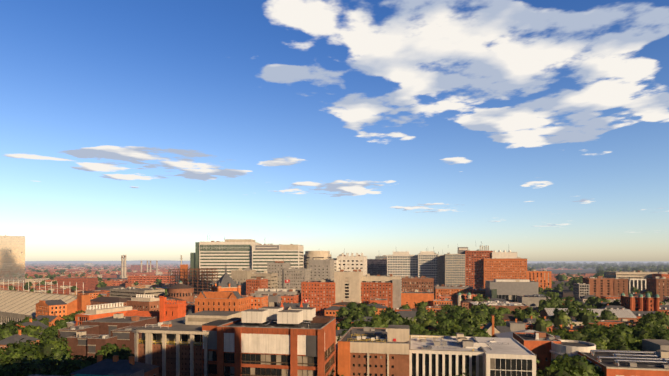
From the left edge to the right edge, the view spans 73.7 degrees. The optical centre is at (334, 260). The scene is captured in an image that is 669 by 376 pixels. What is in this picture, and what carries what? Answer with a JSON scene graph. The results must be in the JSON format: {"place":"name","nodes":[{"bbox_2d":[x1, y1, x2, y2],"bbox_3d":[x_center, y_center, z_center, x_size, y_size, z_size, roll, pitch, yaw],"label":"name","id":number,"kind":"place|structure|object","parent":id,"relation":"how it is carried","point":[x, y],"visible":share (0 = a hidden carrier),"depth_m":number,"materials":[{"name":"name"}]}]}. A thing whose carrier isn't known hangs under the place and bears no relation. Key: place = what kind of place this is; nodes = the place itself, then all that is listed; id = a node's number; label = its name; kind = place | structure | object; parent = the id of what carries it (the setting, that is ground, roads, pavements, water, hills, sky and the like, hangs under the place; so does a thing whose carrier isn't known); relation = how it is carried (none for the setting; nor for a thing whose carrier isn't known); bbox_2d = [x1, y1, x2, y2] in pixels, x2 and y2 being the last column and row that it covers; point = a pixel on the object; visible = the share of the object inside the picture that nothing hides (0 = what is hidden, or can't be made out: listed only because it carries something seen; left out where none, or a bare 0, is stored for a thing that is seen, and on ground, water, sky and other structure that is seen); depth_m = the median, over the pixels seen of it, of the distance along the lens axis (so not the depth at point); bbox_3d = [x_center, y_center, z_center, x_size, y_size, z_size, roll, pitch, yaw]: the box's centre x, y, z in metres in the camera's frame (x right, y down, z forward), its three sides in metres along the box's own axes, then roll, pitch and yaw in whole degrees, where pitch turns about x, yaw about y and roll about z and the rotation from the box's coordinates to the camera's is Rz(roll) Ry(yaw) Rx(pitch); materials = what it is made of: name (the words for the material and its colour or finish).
{"place":"outdoors","nodes":[
{"label":"outdoors","id":0,"kind":"place"},
{"bbox_2d":[17,318,46,328],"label":"house","id":1,"kind":"structure","parent":0,"point":[34,323],"depth_m":306.80,"materials":[{"name":"grey brick"}]},
{"bbox_2d":[66,302,137,326],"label":"lab building","id":2,"kind":"structure","parent":0,"point":[100,311],"depth_m":314.13,"materials":[{"name":"white concrete"}]},
{"bbox_2d":[132,311,241,375],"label":"building","id":3,"kind":"structure","parent":0,"point":[173,347],"depth_m":138.26,"materials":[{"name":"beige concrete"}]},
{"bbox_2d":[211,266,240,294],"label":"irvine tower","id":4,"kind":"structure","parent":0,"point":[225,282],"depth_m":382.56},
{"bbox_2d":[267,293,282,306],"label":"building","id":5,"kind":"structure","parent":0,"point":[274,299],"depth_m":430.67,"materials":[{"name":"grey concrete"}]},
{"bbox_2d":[267,261,289,288],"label":"grey tower","id":6,"kind":"structure","parent":0,"point":[278,267],"depth_m":558.09,"materials":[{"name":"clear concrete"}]},
{"bbox_2d":[277,302,309,309],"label":"building","id":7,"kind":"structure","parent":0,"point":[287,306],"depth_m":421.91,"materials":[{"name":"stone"}]},
{"bbox_2d":[284,267,310,302],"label":"grey tower","id":8,"kind":"structure","parent":0,"point":[296,277],"depth_m":553.05,"materials":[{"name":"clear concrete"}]},
{"bbox_2d":[308,258,333,280],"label":"grey tower","id":9,"kind":"structure","parent":0,"point":[322,269],"depth_m":597.65,"materials":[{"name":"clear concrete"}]},
{"bbox_2d":[0,261,668,375],"bbox_3d":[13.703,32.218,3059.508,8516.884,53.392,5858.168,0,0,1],"label":"tree","id":10,"kind":"object","parent":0,"point":[633,342],"depth_m":285.08,"materials":[{"name":"green plant"}]},
{"bbox_2d":[0,0,668,260],"label":"sky","id":11,"kind":"structure","parent":0,"point":[537,130],"materials":[{"name":"blue"}]},
{"bbox_2d":[25,261,666,317],"bbox_3d":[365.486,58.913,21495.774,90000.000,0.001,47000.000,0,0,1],"label":"ground","id":12,"kind":"structure","parent":0,"point":[566,291],"depth_m":2461.17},
{"bbox_2d":[0,235,24,282],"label":"glass tower","id":13,"kind":"structure","parent":12,"relation":"on","point":[12,257],"depth_m":1054.26,"materials":[{"name":"mirror"}]},
{"bbox_2d":[0,329,39,350],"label":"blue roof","id":14,"kind":"structure","parent":12,"relation":"on","point":[19,336],"depth_m":233.68,"materials":[{"name":"brown tile"}]},
{"bbox_2d":[0,279,89,324],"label":"stadium","id":15,"kind":"object","parent":12,"relation":"on","point":[16,306],"visible":0.62,"depth_m":422.69,"materials":[{"name":"concrete"}]},
{"bbox_2d":[36,312,64,326],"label":"house","id":16,"kind":"structure","parent":12,"relation":"on","point":[52,319],"depth_m":340.41,"materials":[{"name":"brick"}]},
{"bbox_2d":[36,299,66,316],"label":"building","id":17,"kind":"structure","parent":12,"relation":"on","point":[58,307],"depth_m":370.24,"materials":[{"name":"brick"}]},
{"bbox_2d":[58,325,98,345],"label":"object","id":18,"kind":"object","parent":12,"relation":"on","point":[73,330],"visible":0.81,"depth_m":240.39,"materials":[{"name":"brick"}]},
{"bbox_2d":[77,290,98,299],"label":"building","id":19,"kind":"structure","parent":12,"relation":"on","point":[93,294],"depth_m":618.07,"materials":[{"name":"brick"}]},
{"bbox_2d":[73,374,113,375],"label":"roof","id":20,"kind":"structure","parent":12,"relation":"on","point":[90,375],"depth_m":99.24,"materials":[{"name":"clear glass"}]},
{"bbox_2d":[90,296,127,305],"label":"building","id":21,"kind":"structure","parent":12,"relation":"on","point":[101,300],"depth_m":511.16,"materials":[{"name":"grey concrete"}]},
{"bbox_2d":[71,355,159,375],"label":"slate house","id":22,"kind":"structure","parent":12,"relation":"on","point":[116,366],"depth_m":123.69,"materials":[{"name":"grey brick"}]},
{"bbox_2d":[82,313,156,334],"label":"building","id":23,"kind":"structure","parent":12,"relation":"on","point":[106,325],"depth_m":259.57,"materials":[{"name":"brick"}]},
{"bbox_2d":[113,280,127,285],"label":"building","id":24,"kind":"structure","parent":12,"relation":"on","point":[119,282],"depth_m":1057.90,"materials":[{"name":"red brick"}]},
{"bbox_2d":[110,326,143,353],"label":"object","id":25,"kind":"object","parent":12,"relation":"on","point":[125,335],"visible":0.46,"depth_m":228.88,"materials":[{"name":"brick"}]},
{"bbox_2d":[110,287,164,297],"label":"building","id":26,"kind":"structure","parent":12,"relation":"on","point":[127,292],"depth_m":569.65,"materials":[{"name":"concrete"}]},
{"bbox_2d":[127,294,174,310],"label":"lab building","id":27,"kind":"structure","parent":12,"relation":"on","point":[145,303],"depth_m":397.54,"materials":[{"name":"brown brick"}]},
{"bbox_2d":[128,274,174,283],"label":"brick building","id":28,"kind":"structure","parent":12,"relation":"on","point":[143,278],"depth_m":1006.46,"materials":[{"name":"red brick"}]},
{"bbox_2d":[121,255,182,277],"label":"chimneys","id":29,"kind":"object","parent":12,"relation":"on","point":[123,267],"visible":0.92,"depth_m":1517.77,"materials":[{"name":"white concrete"}]},
{"bbox_2d":[124,296,186,322],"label":"brick building","id":30,"kind":"structure","parent":12,"relation":"on","point":[170,310],"depth_m":294.57,"materials":[{"name":"red brick"}]},
{"bbox_2d":[124,296,186,301],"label":"building","id":31,"kind":"structure","parent":12,"relation":"on","point":[176,299],"depth_m":535.60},
{"bbox_2d":[167,281,193,301],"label":"rotunda","id":32,"kind":"structure","parent":12,"relation":"on","point":[181,290],"depth_m":540.64,"materials":[{"name":"brown brick"}]},
{"bbox_2d":[168,265,217,294],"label":"steel frame","id":33,"kind":"object","parent":12,"relation":"on","point":[183,272],"visible":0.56,"depth_m":671.85,"materials":[{"name":"metal"}]},
{"bbox_2d":[186,291,252,314],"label":"brick building","id":34,"kind":"structure","parent":12,"relation":"on","point":[220,301],"depth_m":371.41,"materials":[{"name":"brick"}]},
{"bbox_2d":[190,239,259,292],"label":"office building","id":35,"kind":"structure","parent":12,"relation":"on","point":[232,254],"depth_m":700.56,"materials":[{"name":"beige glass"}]},
{"bbox_2d":[231,268,255,294],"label":"building","id":36,"kind":"structure","parent":12,"relation":"on","point":[240,275],"depth_m":519.13,"materials":[{"name":"concrete"}]},
{"bbox_2d":[246,293,267,308],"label":"building","id":37,"kind":"structure","parent":12,"relation":"on","point":[257,301],"depth_m":393.52,"materials":[{"name":"orange brick"}]},
{"bbox_2d":[246,277,267,294],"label":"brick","id":38,"kind":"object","parent":12,"relation":"on","point":[253,285],"visible":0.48,"depth_m":499.95,"materials":[{"name":"red brick"}]},
{"bbox_2d":[251,271,277,289],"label":"building","id":39,"kind":"structure","parent":12,"relation":"on","point":[272,278],"depth_m":529.18,"materials":[{"name":"concrete"}]},
{"bbox_2d":[202,306,335,375],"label":"building","id":40,"kind":"structure","parent":12,"relation":"on","point":[277,341],"depth_m":130.29,"materials":[{"name":"red brick"}]},
{"bbox_2d":[255,288,299,302],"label":"building","id":41,"kind":"structure","parent":12,"relation":"on","point":[266,291],"depth_m":468.71,"materials":[{"name":"grey concrete"}]},
{"bbox_2d":[252,244,303,272],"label":"office building","id":42,"kind":"structure","parent":12,"relation":"on","point":[263,255],"depth_m":689.33,"materials":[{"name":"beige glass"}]},
{"bbox_2d":[281,294,297,302],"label":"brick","id":43,"kind":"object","parent":12,"relation":"on","point":[285,298],"visible":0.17,"depth_m":438.87,"materials":[{"name":"red brick"}]},
{"bbox_2d":[0,262,634,296],"bbox_3d":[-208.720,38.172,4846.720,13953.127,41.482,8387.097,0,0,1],"label":"buildings","id":44,"kind":"structure","parent":12,"relation":"on","point":[90,280],"depth_m":1546.42,"materials":[{"name":"red brick"}]},
{"bbox_2d":[301,279,334,315],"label":"brick building","id":45,"kind":"structure","parent":12,"relation":"on","point":[319,295],"depth_m":466.34,"materials":[{"name":"red brick"}]},
{"bbox_2d":[304,251,331,267],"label":"round building","id":46,"kind":"structure","parent":12,"relation":"on","point":[310,255],"depth_m":740.35,"materials":[{"name":"concrete"}]},
{"bbox_2d":[325,305,349,317],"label":"building","id":47,"kind":"structure","parent":12,"relation":"on","point":[331,310],"depth_m":417.24,"materials":[{"name":"brick"}]},
{"bbox_2d":[336,327,347,343],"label":"building","id":48,"kind":"structure","parent":12,"relation":"on","point":[338,331],"depth_m":260.96,"materials":[{"name":"stone"}]},
{"bbox_2d":[332,300,358,305],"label":"building","id":49,"kind":"structure","parent":12,"relation":"on","point":[342,303],"depth_m":438.76,"materials":[{"name":"brick"}]},
{"bbox_2d":[334,269,362,302],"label":"concrete building","id":50,"kind":"structure","parent":12,"relation":"on","point":[347,286],"depth_m":461.99,"materials":[{"name":"concrete"}]},
{"bbox_2d":[85,261,616,265],"bbox_3d":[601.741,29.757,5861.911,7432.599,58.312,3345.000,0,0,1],"label":"skyline","id":51,"kind":"structure","parent":12,"relation":"on","point":[90,264],"depth_m":5830.58,"materials":[{"name":"stone"}]},
{"bbox_2d":[337,253,366,275],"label":"white block","id":52,"kind":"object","parent":12,"relation":"on","point":[351,262],"visible":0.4,"depth_m":636.00,"materials":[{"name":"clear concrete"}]},
{"bbox_2d":[361,280,392,308],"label":"brick building","id":53,"kind":"structure","parent":12,"relation":"on","point":[381,289],"depth_m":466.46,"materials":[{"name":"red brick"}]},
{"bbox_2d":[367,258,386,275],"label":"building","id":54,"kind":"structure","parent":12,"relation":"on","point":[375,267],"depth_m":893.89,"materials":[{"name":"glass"}]},
{"bbox_2d":[367,303,386,315],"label":"building","id":55,"kind":"structure","parent":12,"relation":"on","point":[379,307],"depth_m":409.35,"materials":[{"name":"brick"}]},
{"bbox_2d":[370,297,387,307],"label":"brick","id":56,"kind":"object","parent":12,"relation":"on","point":[382,301],"visible":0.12,"depth_m":437.92,"materials":[{"name":"red brick"}]},
{"bbox_2d":[362,274,400,281],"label":"building","id":57,"kind":"structure","parent":12,"relation":"on","point":[369,278],"depth_m":477.37,"materials":[{"name":"beige concrete"}]},
{"bbox_2d":[336,325,441,375],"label":"building","id":58,"kind":"structure","parent":12,"relation":"on","point":[366,351],"depth_m":152.48,"materials":[{"name":"brown brick"}]},
{"bbox_2d":[387,251,417,290],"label":"office building","id":59,"kind":"structure","parent":12,"relation":"on","point":[403,264],"depth_m":812.81,"materials":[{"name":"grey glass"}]},
{"bbox_2d":[394,308,411,311],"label":"building","id":60,"kind":"structure","parent":12,"relation":"on","point":[398,309],"depth_m":398.95,"materials":[{"name":"red brick"}]},
{"bbox_2d":[397,311,425,327],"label":"building","id":61,"kind":"structure","parent":12,"relation":"on","point":[409,314],"depth_m":336.93,"materials":[{"name":"grey"}]},
{"bbox_2d":[401,289,433,308],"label":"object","id":62,"kind":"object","parent":12,"relation":"on","point":[412,298],"visible":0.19,"depth_m":511.49,"materials":[{"name":"orange brick"}]},
{"bbox_2d":[402,276,433,291],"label":"brick building","id":63,"kind":"structure","parent":12,"relation":"on","point":[421,283],"depth_m":594.03,"materials":[{"name":"brown brick"}]},
{"bbox_2d":[418,251,437,289],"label":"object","id":64,"kind":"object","parent":12,"relation":"on","point":[427,264],"visible":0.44,"depth_m":793.86,"materials":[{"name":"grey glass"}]},
{"bbox_2d":[426,306,441,315],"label":"building","id":65,"kind":"structure","parent":12,"relation":"on","point":[433,308],"depth_m":454.77,"materials":[{"name":"brick"}]},
{"bbox_2d":[437,255,443,285],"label":"building","id":66,"kind":"structure","parent":12,"relation":"on","point":[440,269],"depth_m":784.99,"materials":[{"name":"concrete"}]},
{"bbox_2d":[433,298,451,305],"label":"building","id":67,"kind":"structure","parent":12,"relation":"on","point":[445,301],"depth_m":489.95,"materials":[{"name":"brick"}]},
{"bbox_2d":[438,294,450,299],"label":"building","id":68,"kind":"structure","parent":12,"relation":"on","point":[442,297],"depth_m":530.65,"materials":[{"name":"red brick"}]},
{"bbox_2d":[435,284,472,303],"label":"building","id":69,"kind":"structure","parent":12,"relation":"on","point":[451,291],"depth_m":602.96,"materials":[{"name":"red brick"}]},
{"bbox_2d":[461,293,481,298],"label":"building","id":70,"kind":"structure","parent":12,"relation":"on","point":[465,295],"depth_m":563.05,"materials":[{"name":"red brick"}]},
{"bbox_2d":[460,298,486,309],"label":"building","id":71,"kind":"structure","parent":12,"relation":"on","point":[463,303],"depth_m":506.55,"materials":[{"name":"brown brick"}]},
{"bbox_2d":[472,287,484,297],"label":"building","id":72,"kind":"structure","parent":12,"relation":"on","point":[480,290],"depth_m":595.06,"materials":[{"name":"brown brick"}]},
{"bbox_2d":[482,322,499,336],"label":"house","id":73,"kind":"structure","parent":12,"relation":"on","point":[488,326],"depth_m":280.33,"materials":[{"name":"paint"}]},
{"bbox_2d":[492,315,494,336],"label":"tall chimney","id":74,"kind":"object","parent":12,"relation":"on","point":[493,325],"visible":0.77,"depth_m":259.98,"materials":[{"name":"brick"}]},
{"bbox_2d":[489,298,506,301],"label":"building","id":75,"kind":"structure","parent":12,"relation":"on","point":[496,299],"depth_m":534.71,"materials":[{"name":"concrete"}]},
{"bbox_2d":[496,326,510,332],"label":"roof","id":76,"kind":"structure","parent":12,"relation":"on","point":[502,329],"depth_m":284.24,"materials":[{"name":"stone"}]},
{"bbox_2d":[483,250,526,287],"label":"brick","id":77,"kind":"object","parent":12,"relation":"on","point":[509,264],"visible":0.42,"depth_m":730.24,"materials":[{"name":"orange brick"}]},
{"bbox_2d":[501,314,518,321],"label":"building","id":78,"kind":"structure","parent":12,"relation":"on","point":[509,317],"depth_m":345.13,"materials":[{"name":"red brick"}]},
{"bbox_2d":[485,279,537,301],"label":"grey box","id":79,"kind":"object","parent":12,"relation":"on","point":[509,290],"visible":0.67,"depth_m":552.27,"materials":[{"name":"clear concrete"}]},
{"bbox_2d":[494,330,560,339],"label":"building","id":80,"kind":"structure","parent":12,"relation":"on","point":[504,335],"depth_m":248.61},
{"bbox_2d":[517,294,550,305],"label":"building","id":81,"kind":"structure","parent":12,"relation":"on","point":[532,300],"depth_m":514.19,"materials":[{"name":"concrete"}]},
{"bbox_2d":[513,331,560,370],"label":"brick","id":82,"kind":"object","parent":12,"relation":"on","point":[537,344],"visible":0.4,"depth_m":195.43,"materials":[{"name":"red brick"}]},
{"bbox_2d":[523,315,553,325],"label":"house","id":83,"kind":"structure","parent":12,"relation":"on","point":[528,320],"depth_m":318.59,"materials":[{"name":"grey"}]},
{"bbox_2d":[525,323,552,331],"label":"building","id":84,"kind":"structure","parent":12,"relation":"on","point":[531,325],"depth_m":297.27,"materials":[{"name":"red brick"}]},
{"bbox_2d":[527,270,550,289],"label":"brick wing","id":85,"kind":"structure","parent":12,"relation":"on","point":[542,278],"depth_m":720.10,"materials":[{"name":"orange brick"}]},
{"bbox_2d":[552,324,577,331],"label":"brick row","id":86,"kind":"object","parent":12,"relation":"on","point":[571,328],"depth_m":269.69,"materials":[{"name":"red brick"}]},
{"bbox_2d":[557,317,582,327],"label":"building","id":87,"kind":"structure","parent":12,"relation":"on","point":[577,323],"depth_m":332.16,"materials":[{"name":"stone"}]},
{"bbox_2d":[573,283,589,300],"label":"apartment building","id":88,"kind":"structure","parent":12,"relation":"on","point":[580,290],"depth_m":553.78,"materials":[{"name":"grey concrete"}]},
{"bbox_2d":[579,295,596,301],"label":"building","id":89,"kind":"structure","parent":12,"relation":"on","point":[583,298],"depth_m":535.29,"materials":[{"name":"concrete"}]},
{"bbox_2d":[540,308,636,323],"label":"house roof","id":90,"kind":"structure","parent":12,"relation":"on","point":[628,314],"depth_m":374.08,"materials":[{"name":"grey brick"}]},
{"bbox_2d":[582,276,614,297],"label":"apartment building","id":91,"kind":"structure","parent":12,"relation":"on","point":[600,286],"depth_m":556.38,"materials":[{"name":"brown brick"}]},
{"bbox_2d":[550,340,668,375],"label":"building","id":92,"kind":"structure","parent":12,"relation":"on","point":[628,363],"depth_m":166.59,"materials":[{"name":"red brick"}]},
{"bbox_2d":[601,296,620,298],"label":"building","id":93,"kind":"structure","parent":12,"relation":"on","point":[612,297],"depth_m":534.30,"materials":[{"name":"red brick"}]},
{"bbox_2d":[595,319,633,326],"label":"building","id":94,"kind":"structure","parent":12,"relation":"on","point":[608,322],"depth_m":342.87,"materials":[{"name":"red brick"}]},
{"bbox_2d":[614,278,627,295],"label":"brick building","id":95,"kind":"structure","parent":12,"relation":"on","point":[620,285],"depth_m":551.77,"materials":[{"name":"brown brick"}]},
{"bbox_2d":[625,277,645,293],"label":"white fins","id":96,"kind":"object","parent":12,"relation":"on","point":[639,284],"visible":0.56,"depth_m":768.88,"materials":[{"name":"white concrete"}]},
{"bbox_2d":[604,270,667,278],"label":"building","id":97,"kind":"structure","parent":12,"relation":"on","point":[633,274],"depth_m":786.97,"materials":[{"name":"concrete"}]},
{"bbox_2d":[642,339,668,350],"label":"box","id":98,"kind":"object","parent":12,"relation":"on","point":[653,344],"visible":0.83,"depth_m":203.32,"materials":[{"name":"grey concrete"}]},
{"bbox_2d":[646,276,668,301],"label":"brick block","id":99,"kind":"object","parent":12,"relation":"on","point":[655,285],"visible":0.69,"depth_m":581.51,"materials":[{"name":"brown brick"}]},
{"bbox_2d":[652,272,668,278],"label":"building","id":100,"kind":"structure","parent":12,"relation":"on","point":[660,274],"depth_m":752.91,"materials":[{"name":"brown brick"}]},
{"bbox_2d":[25,260,668,261],"bbox_3d":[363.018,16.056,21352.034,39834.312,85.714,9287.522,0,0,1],"label":"ridge","id":101,"kind":"structure","parent":0,"point":[189,261],"depth_m":23084.27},
{"bbox_2d":[392,279,400,309],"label":"building","id":102,"kind":"structure","parent":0,"point":[396,293],"depth_m":471.32,"materials":[{"name":"beige concrete"}]},
{"bbox_2d":[444,246,492,288],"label":"building","id":103,"kind":"structure","parent":0,"point":[473,269],"depth_m":750.44,"materials":[{"name":"red brick"}]},
{"bbox_2d":[409,333,535,375],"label":"building","id":104,"kind":"structure","parent":0,"point":[458,354],"depth_m":153.64,"materials":[{"name":"white concrete"}]},
{"bbox_2d":[469,301,528,312],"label":"building","id":105,"kind":"structure","parent":0,"point":[510,306],"depth_m":440.14,"materials":[{"name":"grey concrete"}]},
{"bbox_2d":[506,318,524,331],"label":"grey house","id":106,"kind":"structure","parent":0,"point":[515,325],"depth_m":284.36,"materials":[{"name":"brick"}]},
{"bbox_2d":[542,289,562,297],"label":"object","id":107,"kind":"object","parent":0,"point":[560,294],"visible":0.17,"depth_m":599.13,"materials":[{"name":"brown glass"}]},
{"bbox_2d":[598,304,626,308],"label":"building","id":108,"kind":"structure","parent":0,"point":[608,306],"depth_m":418.73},
{"bbox_2d":[620,293,659,310],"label":"building","id":109,"kind":"structure","parent":0,"point":[647,302],"depth_m":414.31,"materials":[{"name":"red brick"}]},
{"bbox_2d":[632,309,662,320],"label":"building","id":110,"kind":"structure","parent":0,"point":[639,314],"depth_m":386.47,"materials":[{"name":"grey brick"}]},
{"bbox_2d":[659,303,668,314],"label":"building","id":111,"kind":"structure","parent":0,"point":[664,308],"depth_m":415.75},
{"bbox_3d":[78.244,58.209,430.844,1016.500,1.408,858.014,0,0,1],"label":"streets","id":112,"kind":"structure","parent":0,"visible":0},
{"bbox_2d":[67,331,97,359],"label":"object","id":113,"kind":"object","parent":112,"relation":"on","point":[77,343],"visible":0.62,"depth_m":225.59,"materials":[{"name":"brick"}]},
{"bbox_2d":[87,334,116,357],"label":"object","id":114,"kind":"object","parent":112,"relation":"on","point":[94,345],"visible":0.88,"depth_m":222.06,"materials":[{"name":"brick"}]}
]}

